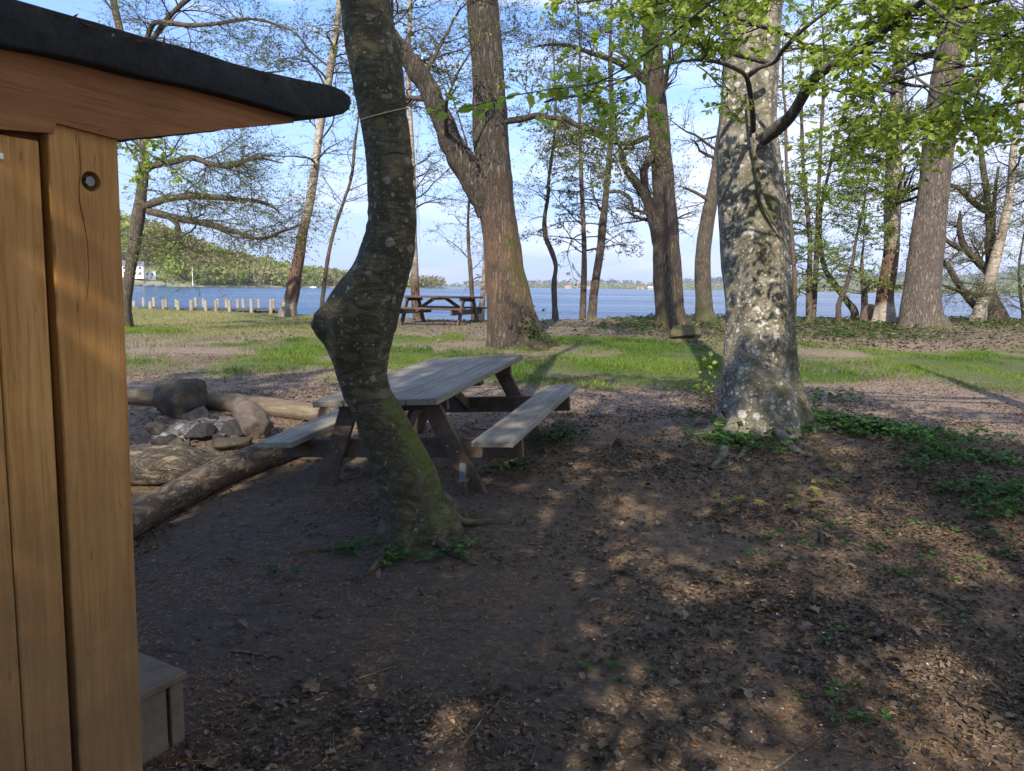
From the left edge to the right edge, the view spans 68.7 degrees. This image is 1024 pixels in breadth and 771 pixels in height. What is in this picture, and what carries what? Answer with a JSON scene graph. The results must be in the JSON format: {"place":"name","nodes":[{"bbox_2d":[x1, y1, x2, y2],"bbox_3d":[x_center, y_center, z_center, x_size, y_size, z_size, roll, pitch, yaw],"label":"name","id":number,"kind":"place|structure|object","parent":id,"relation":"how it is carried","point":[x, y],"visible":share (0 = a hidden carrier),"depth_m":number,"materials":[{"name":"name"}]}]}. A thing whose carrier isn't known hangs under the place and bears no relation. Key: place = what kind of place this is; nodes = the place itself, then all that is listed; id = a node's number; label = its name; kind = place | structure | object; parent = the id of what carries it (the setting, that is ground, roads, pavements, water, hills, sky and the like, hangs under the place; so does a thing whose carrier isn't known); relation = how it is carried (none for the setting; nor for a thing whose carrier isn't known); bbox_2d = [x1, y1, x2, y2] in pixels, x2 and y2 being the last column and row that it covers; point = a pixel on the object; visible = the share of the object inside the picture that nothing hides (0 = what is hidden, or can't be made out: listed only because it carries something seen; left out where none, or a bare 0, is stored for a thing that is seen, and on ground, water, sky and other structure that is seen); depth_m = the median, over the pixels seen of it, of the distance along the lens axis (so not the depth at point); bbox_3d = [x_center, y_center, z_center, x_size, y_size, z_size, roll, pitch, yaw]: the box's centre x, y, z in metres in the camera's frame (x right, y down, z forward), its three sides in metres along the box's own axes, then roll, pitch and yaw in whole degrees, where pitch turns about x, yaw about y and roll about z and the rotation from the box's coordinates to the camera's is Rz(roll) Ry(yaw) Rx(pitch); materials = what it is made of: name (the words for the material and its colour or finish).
{"place":"outdoors","nodes":[
{"label":"outdoors","id":0,"kind":"place"},
{"bbox_2d":[134,284,166,286],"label":"quay","id":1,"kind":"structure","parent":0,"point":[151,285],"depth_m":309.81,"materials":[{"name":"concrete"}]},
{"bbox_2d":[121,235,464,288],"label":"hill","id":2,"kind":"structure","parent":0,"point":[176,284],"depth_m":345.88,"materials":[{"name":"green plant"}]},
{"bbox_2d":[122,261,144,278],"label":"white house","id":3,"kind":"structure","parent":2,"relation":"on","point":[141,270],"depth_m":319.84,"materials":[{"name":"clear paint"}]},
{"bbox_2d":[144,271,155,279],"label":"white annex","id":4,"kind":"object","parent":2,"relation":"on","point":[150,273],"visible":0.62,"depth_m":326.95,"materials":[{"name":"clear paint"}]},
{"bbox_2d":[153,239,179,265],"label":"bright tree","id":5,"kind":"object","parent":2,"relation":"on","point":[167,252],"visible":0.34,"depth_m":344.36,"materials":[{"name":"green plant"}]},
{"bbox_2d":[120,210,445,287],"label":"hillside forest","id":6,"kind":"object","parent":2,"relation":"on","point":[256,275],"visible":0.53,"depth_m":373.39,"materials":[{"name":"green plant"}]},
{"bbox_2d":[19,0,1023,284],"label":"sky","id":7,"kind":"structure","parent":0,"point":[436,258],"materials":[{"name":"blue"}]},
{"bbox_2d":[125,308,1023,770],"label":"ground","id":8,"kind":"structure","parent":0,"point":[337,568],"depth_m":3.94,"materials":[{"name":"soil"}]},
{"bbox_2d":[138,652,186,764],"bbox_3d":[-1.374,1.105,2.409,0.360,0.282,0.500,5,9,30],"label":"step box","id":9,"kind":"object","parent":8,"relation":"on","point":[161,703],"visible":0.37,"depth_m":2.47,"materials":[{"name":"grey wood"}]},
{"bbox_2d":[150,436,183,445],"bbox_3d":[-3.098,0.501,6.738,0.263,0.127,0.231,-4,9,-35],"label":"charred log","id":10,"kind":"object","parent":8,"relation":"on","point":[162,440],"visible":0.66,"depth_m":6.64,"materials":[{"name":"wood"}]},
{"bbox_2d":[0,0,350,770],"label":"hut","id":11,"kind":"object","parent":8,"relation":"on","point":[78,100],"visible":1,"depth_m":1.70,"materials":[{"name":"brown wood"}]},
{"bbox_2d":[0,135,71,770],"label":"door","id":12,"kind":"structure","parent":11,"relation":"in","point":[35,724],"depth_m":1.64,"materials":[{"name":"brown wood"}]},
{"bbox_2d":[57,12,336,92],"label":"roof litter","id":13,"kind":"object","parent":11,"relation":"on","point":[74,16],"visible":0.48,"depth_m":1.71,"materials":[{"name":"brown plant"}]},
{"bbox_2d":[167,438,183,444],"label":"stone","id":14,"kind":"object","parent":8,"relation":"on","point":[176,441],"visible":0.53,"depth_m":6.63,"materials":[{"name":"grey stone"}]},
{"bbox_2d":[129,443,223,485],"bbox_3d":[-2.705,0.617,5.766,0.958,0.351,0.346,1,8,-1],"label":"rough log","id":15,"kind":"object","parent":8,"relation":"on","point":[153,465],"visible":0.52,"depth_m":5.63,"materials":[{"name":"brown wood"}]},
{"bbox_2d":[151,378,207,419],"bbox_3d":[-3.451,0.149,7.779,0.528,0.430,0.403,1,8,0],"label":"boulder","id":16,"kind":"object","parent":8,"relation":"on","point":[177,399],"visible":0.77,"depth_m":7.64,"materials":[{"name":"stone"}]},
{"bbox_2d":[183,439,190,445],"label":"stone","id":17,"kind":"object","parent":8,"relation":"on","point":[187,441],"visible":0.48,"depth_m":6.61,"materials":[{"name":"grey stone"}]},
{"bbox_2d":[148,417,226,441],"bbox_3d":[-2.991,0.395,7.192,1.000,0.151,0.680,1,8,0],"label":"ash heap","id":18,"kind":"object","parent":8,"relation":"on","point":[183,426],"visible":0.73,"depth_m":7.06,"materials":[{"name":"grey"}]},
{"bbox_2d":[149,421,168,434],"bbox_3d":[-3.320,0.403,7.069,0.193,0.115,0.156,6,9,36],"label":"stone","id":19,"kind":"object","parent":18,"relation":"on","point":[157,428],"visible":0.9,"depth_m":7.03,"materials":[{"name":"grey stone"}]},
{"bbox_2d":[183,423,216,440],"bbox_3d":[-2.864,0.443,6.921,0.223,0.198,0.254,3,8,14],"label":"stone","id":20,"kind":"object","parent":18,"relation":"on","point":[204,431],"visible":0.97,"depth_m":6.87,"materials":[{"name":"grey stone"}]},
{"bbox_2d":[219,415,233,420],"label":"stone","id":21,"kind":"object","parent":18,"relation":"on","point":[223,418],"visible":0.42,"depth_m":7.33,"materials":[{"name":"grey stone"}]},
{"bbox_2d":[182,406,209,420],"bbox_3d":[-3.184,0.315,7.559,0.287,0.233,0.187,0,8,-9],"label":"stone","id":22,"kind":"object","parent":8,"relation":"on","point":[198,413],"visible":0.6,"depth_m":7.48,"materials":[{"name":"grey stone"}]},
{"bbox_2d":[74,0,354,327],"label":"alder tree","id":23,"kind":"object","parent":8,"relation":"on","point":[142,207],"visible":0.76,"depth_m":16.67,"materials":[{"name":"brown plant"}]},
{"bbox_2d":[118,139,213,196],"bbox_3d":[-2.982,-2.081,6.291,0.983,0.976,0.422,1,8,0],"label":"hanging bough","id":24,"kind":"object","parent":23,"relation":"attached to","point":[147,152],"visible":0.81,"depth_m":6.31,"materials":[{"name":"green plant"}]},
{"bbox_2d":[212,434,222,443],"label":"stone","id":25,"kind":"object","parent":8,"relation":"on","point":[215,436],"visible":0.38,"depth_m":6.77,"materials":[{"name":"grey stone"}]},
{"bbox_2d":[127,388,329,421],"bbox_3d":[-3.269,0.178,8.059,2.916,0.223,0.338,4,8,17],"label":"seat log","id":26,"kind":"object","parent":8,"relation":"on","point":[284,408],"visible":0.41,"depth_m":7.82,"materials":[{"name":"brown wood"}]},
{"bbox_2d":[216,419,242,436],"bbox_3d":[-2.610,0.411,6.966,0.288,0.204,0.240,1,8,0],"label":"stone","id":27,"kind":"object","parent":8,"relation":"on","point":[229,428],"visible":0.52,"depth_m":6.87,"materials":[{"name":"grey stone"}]},
{"bbox_2d":[132,430,332,538],"bbox_3d":[-2.128,0.667,5.648,0.450,0.248,2.866,3,10,14],"label":"seat log","id":28,"kind":"object","parent":8,"relation":"on","point":[154,507],"visible":0.6,"depth_m":5.31,"materials":[{"name":"wood"}]},
{"bbox_2d":[213,437,252,450],"bbox_3d":[-2.481,0.523,6.660,0.327,0.138,0.281,1,8,0],"label":"stone","id":29,"kind":"object","parent":8,"relation":"on","point":[225,443],"visible":0.99,"depth_m":6.59,"materials":[{"name":"grey stone"}]},
{"bbox_2d":[231,650,269,663],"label":"fallen twig","id":30,"kind":"object","parent":8,"relation":"on","point":[240,651],"visible":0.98,"depth_m":3.13,"materials":[{"name":"brown wood"}]},
{"bbox_2d":[232,399,273,438],"bbox_3d":[-2.436,0.325,7.006,0.423,0.416,0.300,5,9,32],"label":"stone","id":31,"kind":"object","parent":8,"relation":"on","point":[252,418],"visible":0.85,"depth_m":6.88,"materials":[{"name":"brown stone"}]},
{"bbox_2d":[235,0,363,316],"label":"birch tree","id":32,"kind":"object","parent":8,"relation":"on","point":[289,304],"visible":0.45,"depth_m":24.19,"materials":[{"name":"brown plant"}]},
{"bbox_2d":[302,15,367,307],"bbox_3d":[-5.252,-7.020,24.710,3.421,9.980,3.378,1,8,0],"label":"thin birch","id":33,"kind":"object","parent":8,"relation":"on","point":[327,260],"visible":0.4,"depth_m":24.94,"materials":[{"name":"green plant"}]},
{"bbox_2d":[345,663,403,682],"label":"fallen twig","id":34,"kind":"object","parent":8,"relation":"on","point":[358,678],"visible":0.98,"depth_m":2.98,"materials":[{"name":"brown wood"}]},
{"bbox_2d":[291,0,523,575],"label":"crooked tree","id":35,"kind":"object","parent":8,"relation":"on","point":[355,320],"visible":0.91,"depth_m":4.23,"materials":[{"name":"brown plant"}]},
{"bbox_2d":[361,107,408,119],"bbox_3d":[-0.719,-1.534,4.229,0.271,0.098,0.272,1,8,0],"label":"cord","id":36,"kind":"object","parent":35,"relation":"attached to","point":[384,113],"visible":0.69,"depth_m":4.12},
{"bbox_2d":[332,536,482,566],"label":"ground plants","id":37,"kind":"object","parent":8,"relation":"on","point":[390,554],"visible":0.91,"depth_m":4.19,"materials":[{"name":"green plant"}]},
{"bbox_2d":[328,0,503,319],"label":"shore tree","id":38,"kind":"object","parent":8,"relation":"on","point":[414,274],"visible":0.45,"depth_m":21.91,"materials":[{"name":"brown plant"}]},
{"bbox_2d":[414,112,419,242],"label":"hanging strands","id":39,"kind":"object","parent":38,"relation":"hanging from","point":[418,134],"visible":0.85,"depth_m":22.02,"materials":[{"name":"plant"}]},
{"bbox_2d":[257,355,576,493],"bbox_3d":[-0.624,0.336,6.251,1.954,0.866,2.207,-1,9,16],"label":"picnic table","id":40,"kind":"object","parent":8,"relation":"on","point":[430,390],"visible":0.84,"depth_m":5.61,"materials":[{"name":"grey wood"}]},
{"bbox_2d":[262,422,593,578],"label":"ground plants","id":41,"kind":"object","parent":8,"relation":"on","point":[560,436],"visible":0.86,"depth_m":6.62,"materials":[{"name":"green plant"}]},
{"bbox_2d":[400,295,486,325],"bbox_3d":[-1.970,-2.015,20.519,2.207,0.866,1.954,4,8,22],"label":"picnic table","id":42,"kind":"object","parent":8,"relation":"on","point":[454,309],"visible":0.87,"depth_m":20.32,"materials":[{"name":"wood"}]},
{"bbox_2d":[395,3,517,319],"bbox_3d":[-1.662,-6.470,22.990,4.048,9.980,3.625,1,8,0],"label":"slender alder","id":43,"kind":"object","parent":8,"relation":"on","point":[470,274],"visible":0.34,"depth_m":22.73,"materials":[{"name":"green plant"}]},
{"bbox_2d":[459,696,504,749],"bbox_3d":[-0.082,1.205,2.680,0.068,0.013,0.367,4,8,24],"label":"fallen twig","id":44,"kind":"object","parent":8,"relation":"on","point":[474,730],"visible":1,"depth_m":2.65,"materials":[{"name":"wood"}]},
{"bbox_2d":[298,0,680,350],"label":"oak tree","id":45,"kind":"object","parent":8,"relation":"on","point":[483,173],"visible":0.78,"depth_m":13.89,"materials":[{"name":"brown plant"}]},
{"bbox_2d":[514,299,552,341],"bbox_3d":[0.394,-1.162,14.127,0.953,0.934,0.383,1,8,0],"label":"ivy","id":46,"kind":"object","parent":45,"relation":"attached to","point":[536,328],"visible":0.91,"depth_m":14.11,"materials":[{"name":"green plant"}]},
{"bbox_2d":[437,0,545,319],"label":"slender alder","id":47,"kind":"object","parent":8,"relation":"on","point":[482,304],"visible":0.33,"depth_m":21.85,"materials":[{"name":"green plant"}]},
{"bbox_2d":[490,555,517,568],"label":"fallen twig","id":48,"kind":"object","parent":8,"relation":"on","point":[502,560],"visible":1,"depth_m":4.14,"materials":[{"name":"brown wood"}]},
{"bbox_2d":[537,637,547,664],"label":"conifer sprig","id":49,"kind":"object","parent":8,"relation":"on","point":[542,650],"visible":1,"depth_m":3.19,"materials":[{"name":"plant"}]},
{"bbox_2d":[513,6,597,319],"bbox_3d":[1.253,-6.544,22.760,2.911,9.860,2.692,1,8,0],"label":"wavy tree","id":50,"kind":"object","parent":8,"relation":"on","point":[555,314],"visible":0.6,"depth_m":23.10,"materials":[{"name":"green plant"}]},
{"bbox_2d":[563,708,582,736],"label":"fallen twig","id":51,"kind":"object","parent":8,"relation":"on","point":[578,723],"visible":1,"depth_m":2.70,"materials":[{"name":"brown wood"}]},
{"bbox_2d":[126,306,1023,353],"bbox_3d":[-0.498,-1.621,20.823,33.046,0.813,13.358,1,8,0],"label":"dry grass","id":52,"kind":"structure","parent":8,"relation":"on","point":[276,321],"depth_m":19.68,"materials":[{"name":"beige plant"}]},
{"bbox_2d":[126,352,1023,770],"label":"fallen leaves","id":53,"kind":"object","parent":8,"relation":"on","point":[718,614],"depth_m":3.52,"materials":[{"name":"brown plant"}]},
{"bbox_2d":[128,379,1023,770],"bbox_3d":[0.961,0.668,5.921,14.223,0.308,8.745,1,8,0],"label":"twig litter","id":54,"kind":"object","parent":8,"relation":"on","point":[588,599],"visible":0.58,"depth_m":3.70,"materials":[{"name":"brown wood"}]},
{"bbox_2d":[519,0,644,318],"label":"tree","id":55,"kind":"object","parent":8,"relation":"on","point":[583,276],"visible":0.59,"depth_m":23.74,"materials":[{"name":"green plant"}]},
{"bbox_2d":[586,501,608,517],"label":"fallen twig","id":56,"kind":"object","parent":8,"relation":"on","point":[597,508],"visible":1,"depth_m":5.00,"materials":[{"name":"brown wood"}]},
{"bbox_2d":[587,643,610,678],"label":"fallen twig","id":57,"kind":"object","parent":8,"relation":"on","point":[600,657],"visible":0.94,"depth_m":3.16,"materials":[{"name":"brown wood"}]},
{"bbox_2d":[498,0,708,328],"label":"oak tree","id":58,"kind":"object","parent":8,"relation":"on","point":[659,207],"visible":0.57,"depth_m":18.82,"materials":[{"name":"brown plant"}]},
{"bbox_2d":[560,0,675,318],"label":"slim tree","id":59,"kind":"object","parent":8,"relation":"on","point":[594,290],"visible":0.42,"depth_m":23.39,"materials":[{"name":"green plant"}]},
{"bbox_2d":[220,315,1023,352],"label":"bank litter","id":60,"kind":"object","parent":8,"relation":"on","point":[991,337],"visible":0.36,"depth_m":18.09,"materials":[{"name":"brown plant"}]},
{"bbox_2d":[607,615,638,634],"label":"fallen twig","id":61,"kind":"object","parent":8,"relation":"on","point":[621,627],"visible":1,"depth_m":3.42,"materials":[{"name":"brown wood"}]},
{"bbox_2d":[670,325,701,338],"bbox_3d":[3.868,-1.210,16.857,0.799,0.330,0.411,-1,8,-17],"label":"rock","id":62,"kind":"object","parent":8,"relation":"on","point":[683,331],"visible":1,"depth_m":16.73,"materials":[{"name":"beige stone"}]},
{"bbox_2d":[360,470,1020,768],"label":"pale chips","id":63,"kind":"object","parent":8,"relation":"on","point":[779,634],"visible":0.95,"depth_m":3.35,"materials":[{"name":"white plant"}]},
{"bbox_2d":[672,349,716,409],"bbox_3d":[1.961,-0.061,7.971,0.522,0.670,0.152,-1,8,-10],"label":"beech shoot","id":64,"kind":"object","parent":8,"relation":"on","point":[707,390],"visible":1,"depth_m":8.01,"materials":[{"name":"green plant"}]},
{"bbox_2d":[691,720,760,750],"bbox_3d":[0.770,1.221,2.638,0.101,0.013,0.265,-6,10,-41],"label":"fallen twig","id":65,"kind":"object","parent":8,"relation":"on","point":[698,722],"visible":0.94,"depth_m":2.65,"materials":[{"name":"brown wood"}]},
{"bbox_2d":[636,6,816,322],"bbox_3d":[5.734,-7.919,21.353,4.795,12.817,4.397,1,8,0],"label":"shore tree","id":66,"kind":"object","parent":8,"relation":"on","point":[704,311],"visible":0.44,"depth_m":21.41,"materials":[{"name":"brown plant"}]},
{"bbox_2d":[722,674,750,693],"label":"fallen twig","id":67,"kind":"object","parent":8,"relation":"on","point":[727,691],"visible":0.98,"depth_m":2.92,"materials":[{"name":"wood"}]},
{"bbox_2d":[712,493,763,510],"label":"seedling","id":68,"kind":"object","parent":8,"relation":"on","point":[740,497],"visible":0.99,"depth_m":5.03,"materials":[{"name":"green plant"}]},
{"bbox_2d":[752,685,781,741],"bbox_3d":[0.945,1.203,2.762,0.075,0.009,0.404,2,8,8],"label":"fallen twig","id":69,"kind":"object","parent":8,"relation":"on","point":[760,713],"visible":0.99,"depth_m":2.74,"materials":[{"name":"brown wood"}]},
{"bbox_2d":[530,0,1023,468],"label":"beech tree","id":70,"kind":"object","parent":8,"relation":"on","point":[762,389],"visible":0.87,"depth_m":5.97,"materials":[{"name":"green plant"}]},
{"bbox_2d":[421,0,728,134],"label":"hanging bough","id":71,"kind":"object","parent":70,"relation":"attached to","point":[642,54],"visible":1,"depth_m":3.54,"materials":[{"name":"green plant"}]},
{"bbox_2d":[538,0,1023,167],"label":"foliage","id":72,"kind":"object","parent":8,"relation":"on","point":[884,15],"visible":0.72,"depth_m":4.90,"materials":[{"name":"grey bark"},{"name":"leaf"}]},
{"bbox_2d":[563,313,1023,344],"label":"bank plants","id":73,"kind":"object","parent":8,"relation":"on","point":[604,323],"visible":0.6,"depth_m":19.35,"materials":[{"name":"green plant"}]},
{"bbox_2d":[770,732,823,770],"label":"fallen twig","id":74,"kind":"object","parent":8,"relation":"on","point":[789,757],"visible":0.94,"depth_m":2.50,"materials":[{"name":"wood"}]},
{"bbox_2d":[577,516,1017,724],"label":"ground plants","id":75,"kind":"object","parent":8,"relation":"on","point":[858,714],"visible":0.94,"depth_m":4.04,"materials":[{"name":"green plant"}]},
{"bbox_2d":[783,479,820,514],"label":"seedling","id":76,"kind":"object","parent":8,"relation":"on","point":[814,488],"visible":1,"depth_m":5.24,"materials":[{"name":"green plant"}]},
{"bbox_2d":[777,2,845,320],"bbox_3d":[7.944,-5.940,21.396,3.125,8.744,3.168,6,9,34],"label":"beech sapling","id":77,"kind":"object","parent":8,"relation":"on","point":[794,260],"visible":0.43,"depth_m":21.03,"materials":[{"name":"green plant"}]},
{"bbox_2d":[810,478,839,512],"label":"seedling","id":78,"kind":"object","parent":8,"relation":"on","point":[816,499],"visible":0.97,"depth_m":5.03,"materials":[{"name":"green plant"}]},
{"bbox_2d":[815,449,843,477],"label":"seedling","id":79,"kind":"object","parent":8,"relation":"on","point":[833,465],"visible":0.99,"depth_m":5.78,"materials":[{"name":"green plant"}]},
{"bbox_2d":[777,13,882,321],"bbox_3d":[8.877,-6.186,21.891,4.350,9.078,3.034,1,8,0],"label":"beech sapling","id":80,"kind":"object","parent":8,"relation":"on","point":[808,294],"visible":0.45,"depth_m":21.73,"materials":[{"name":"green plant"}]},
{"bbox_2d":[786,0,876,319],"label":"beech sapling","id":81,"kind":"object","parent":8,"relation":"on","point":[815,265],"visible":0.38,"depth_m":21.95,"materials":[{"name":"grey plant"}]},
{"bbox_2d":[659,387,1023,521],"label":"ground plants","id":82,"kind":"object","parent":8,"relation":"on","point":[873,424],"visible":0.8,"depth_m":6.61,"materials":[{"name":"green plant"}]},
{"bbox_2d":[786,36,910,318],"bbox_3d":[9.678,-6.427,23.212,4.162,9.145,4.035,1,8,0],"label":"leaning tree","id":83,"kind":"object","parent":8,"relation":"on","point":[853,310],"visible":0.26,"depth_m":23.31,"materials":[{"name":"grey plant"}]},
{"bbox_2d":[813,172,907,321],"bbox_3d":[10.306,-3.874,21.842,3.109,4.537,2.354,-3,8,-26],"label":"shore bush","id":84,"kind":"object","parent":8,"relation":"on","point":[864,282],"visible":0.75,"depth_m":21.64,"materials":[{"name":"green plant"}]},
{"bbox_2d":[810,92,921,322],"bbox_3d":[9.951,-4.771,21.055,2.850,6.531,2.604,1,8,0],"label":"curved sapling","id":85,"kind":"object","parent":8,"relation":"on","point":[855,241],"visible":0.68,"depth_m":20.94,"materials":[{"name":"green plant"}]},
{"bbox_2d":[868,304,874,318],"bbox_3d":[11.652,-2.321,23.965,1.207,0.573,0.565,-2,8,-21],"label":"tree stump","id":86,"kind":"object","parent":8,"relation":"on","point":[870,310],"visible":0.14,"depth_m":23.64,"materials":[{"name":"wood"}]},
{"bbox_2d":[859,708,920,730],"bbox_3d":[1.397,1.210,2.749,0.093,0.017,0.220,-7,10,-44],"label":"fallen twig","id":87,"kind":"object","parent":8,"relation":"on","point":[863,710],"visible":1,"depth_m":2.74,"materials":[{"name":"brown wood"}]},
{"bbox_2d":[823,0,978,321],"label":"birch tree","id":88,"kind":"object","parent":8,"relation":"on","point":[884,309],"visible":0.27,"depth_m":21.66,"materials":[{"name":"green plant"}]},
{"bbox_2d":[893,741,919,770],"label":"fallen twig","id":89,"kind":"object","parent":8,"relation":"on","point":[904,761],"visible":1,"depth_m":2.49,"materials":[{"name":"grey wood"}]},
{"bbox_2d":[872,0,1017,328],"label":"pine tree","id":90,"kind":"object","parent":8,"relation":"on","point":[921,305],"visible":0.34,"depth_m":19.61,"materials":[{"name":"brown plant"}]},
{"bbox_2d":[894,0,1023,320],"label":"alder tree","id":91,"kind":"object","parent":8,"relation":"on","point":[996,310],"visible":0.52,"depth_m":22.23,"materials":[{"name":"grey plant"}]},
{"bbox_2d":[953,146,1023,321],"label":"shore bush","id":92,"kind":"object","parent":8,"relation":"on","point":[1019,289],"visible":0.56,"depth_m":22.28,"materials":[{"name":"green plant"}]},
{"bbox_2d":[971,711,1015,753],"bbox_3d":[1.711,1.216,2.635,0.068,0.016,0.235,1,8,0],"label":"fallen twig","id":93,"kind":"object","parent":8,"relation":"on","point":[979,719],"visible":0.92,"depth_m":2.60,"materials":[{"name":"brown wood"}]},
{"bbox_2d":[968,0,1023,321],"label":"birch tree","id":94,"kind":"object","parent":8,"relation":"on","point":[980,309],"visible":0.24,"depth_m":22.00,"materials":[{"name":"green plant"}]},
{"bbox_2d":[125,324,1023,396],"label":"grass","id":95,"kind":"structure","parent":0,"point":[307,350],"depth_m":12.60,"materials":[{"name":"green plant"}]},
{"bbox_2d":[132,286,1023,319],"bbox_3d":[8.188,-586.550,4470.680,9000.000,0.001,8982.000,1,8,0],"label":"lake water","id":96,"kind":"structure","parent":0,"point":[622,302],"depth_m":108.62,"materials":[{"name":"blue liquid"}]},
{"bbox_2d":[132,297,278,313],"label":"pier","id":97,"kind":"structure","parent":96,"relation":"in","point":[227,308],"depth_m":29.16,"materials":[{"name":"brown wood"}]},
{"bbox_2d":[435,272,1023,294],"bbox_3d":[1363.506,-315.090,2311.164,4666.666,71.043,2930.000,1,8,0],"label":"hills","id":98,"kind":"structure","parent":0,"point":[963,278],"depth_m":1827.86,"materials":[{"name":"green plant"}]},
{"bbox_2d":[442,266,1023,294],"bbox_3d":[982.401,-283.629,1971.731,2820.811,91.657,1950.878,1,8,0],"label":"shore forest","id":99,"kind":"object","parent":98,"relation":"on","point":[627,284],"visible":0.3,"depth_m":1922.85,"materials":[{"name":"green plant"}]}
]}

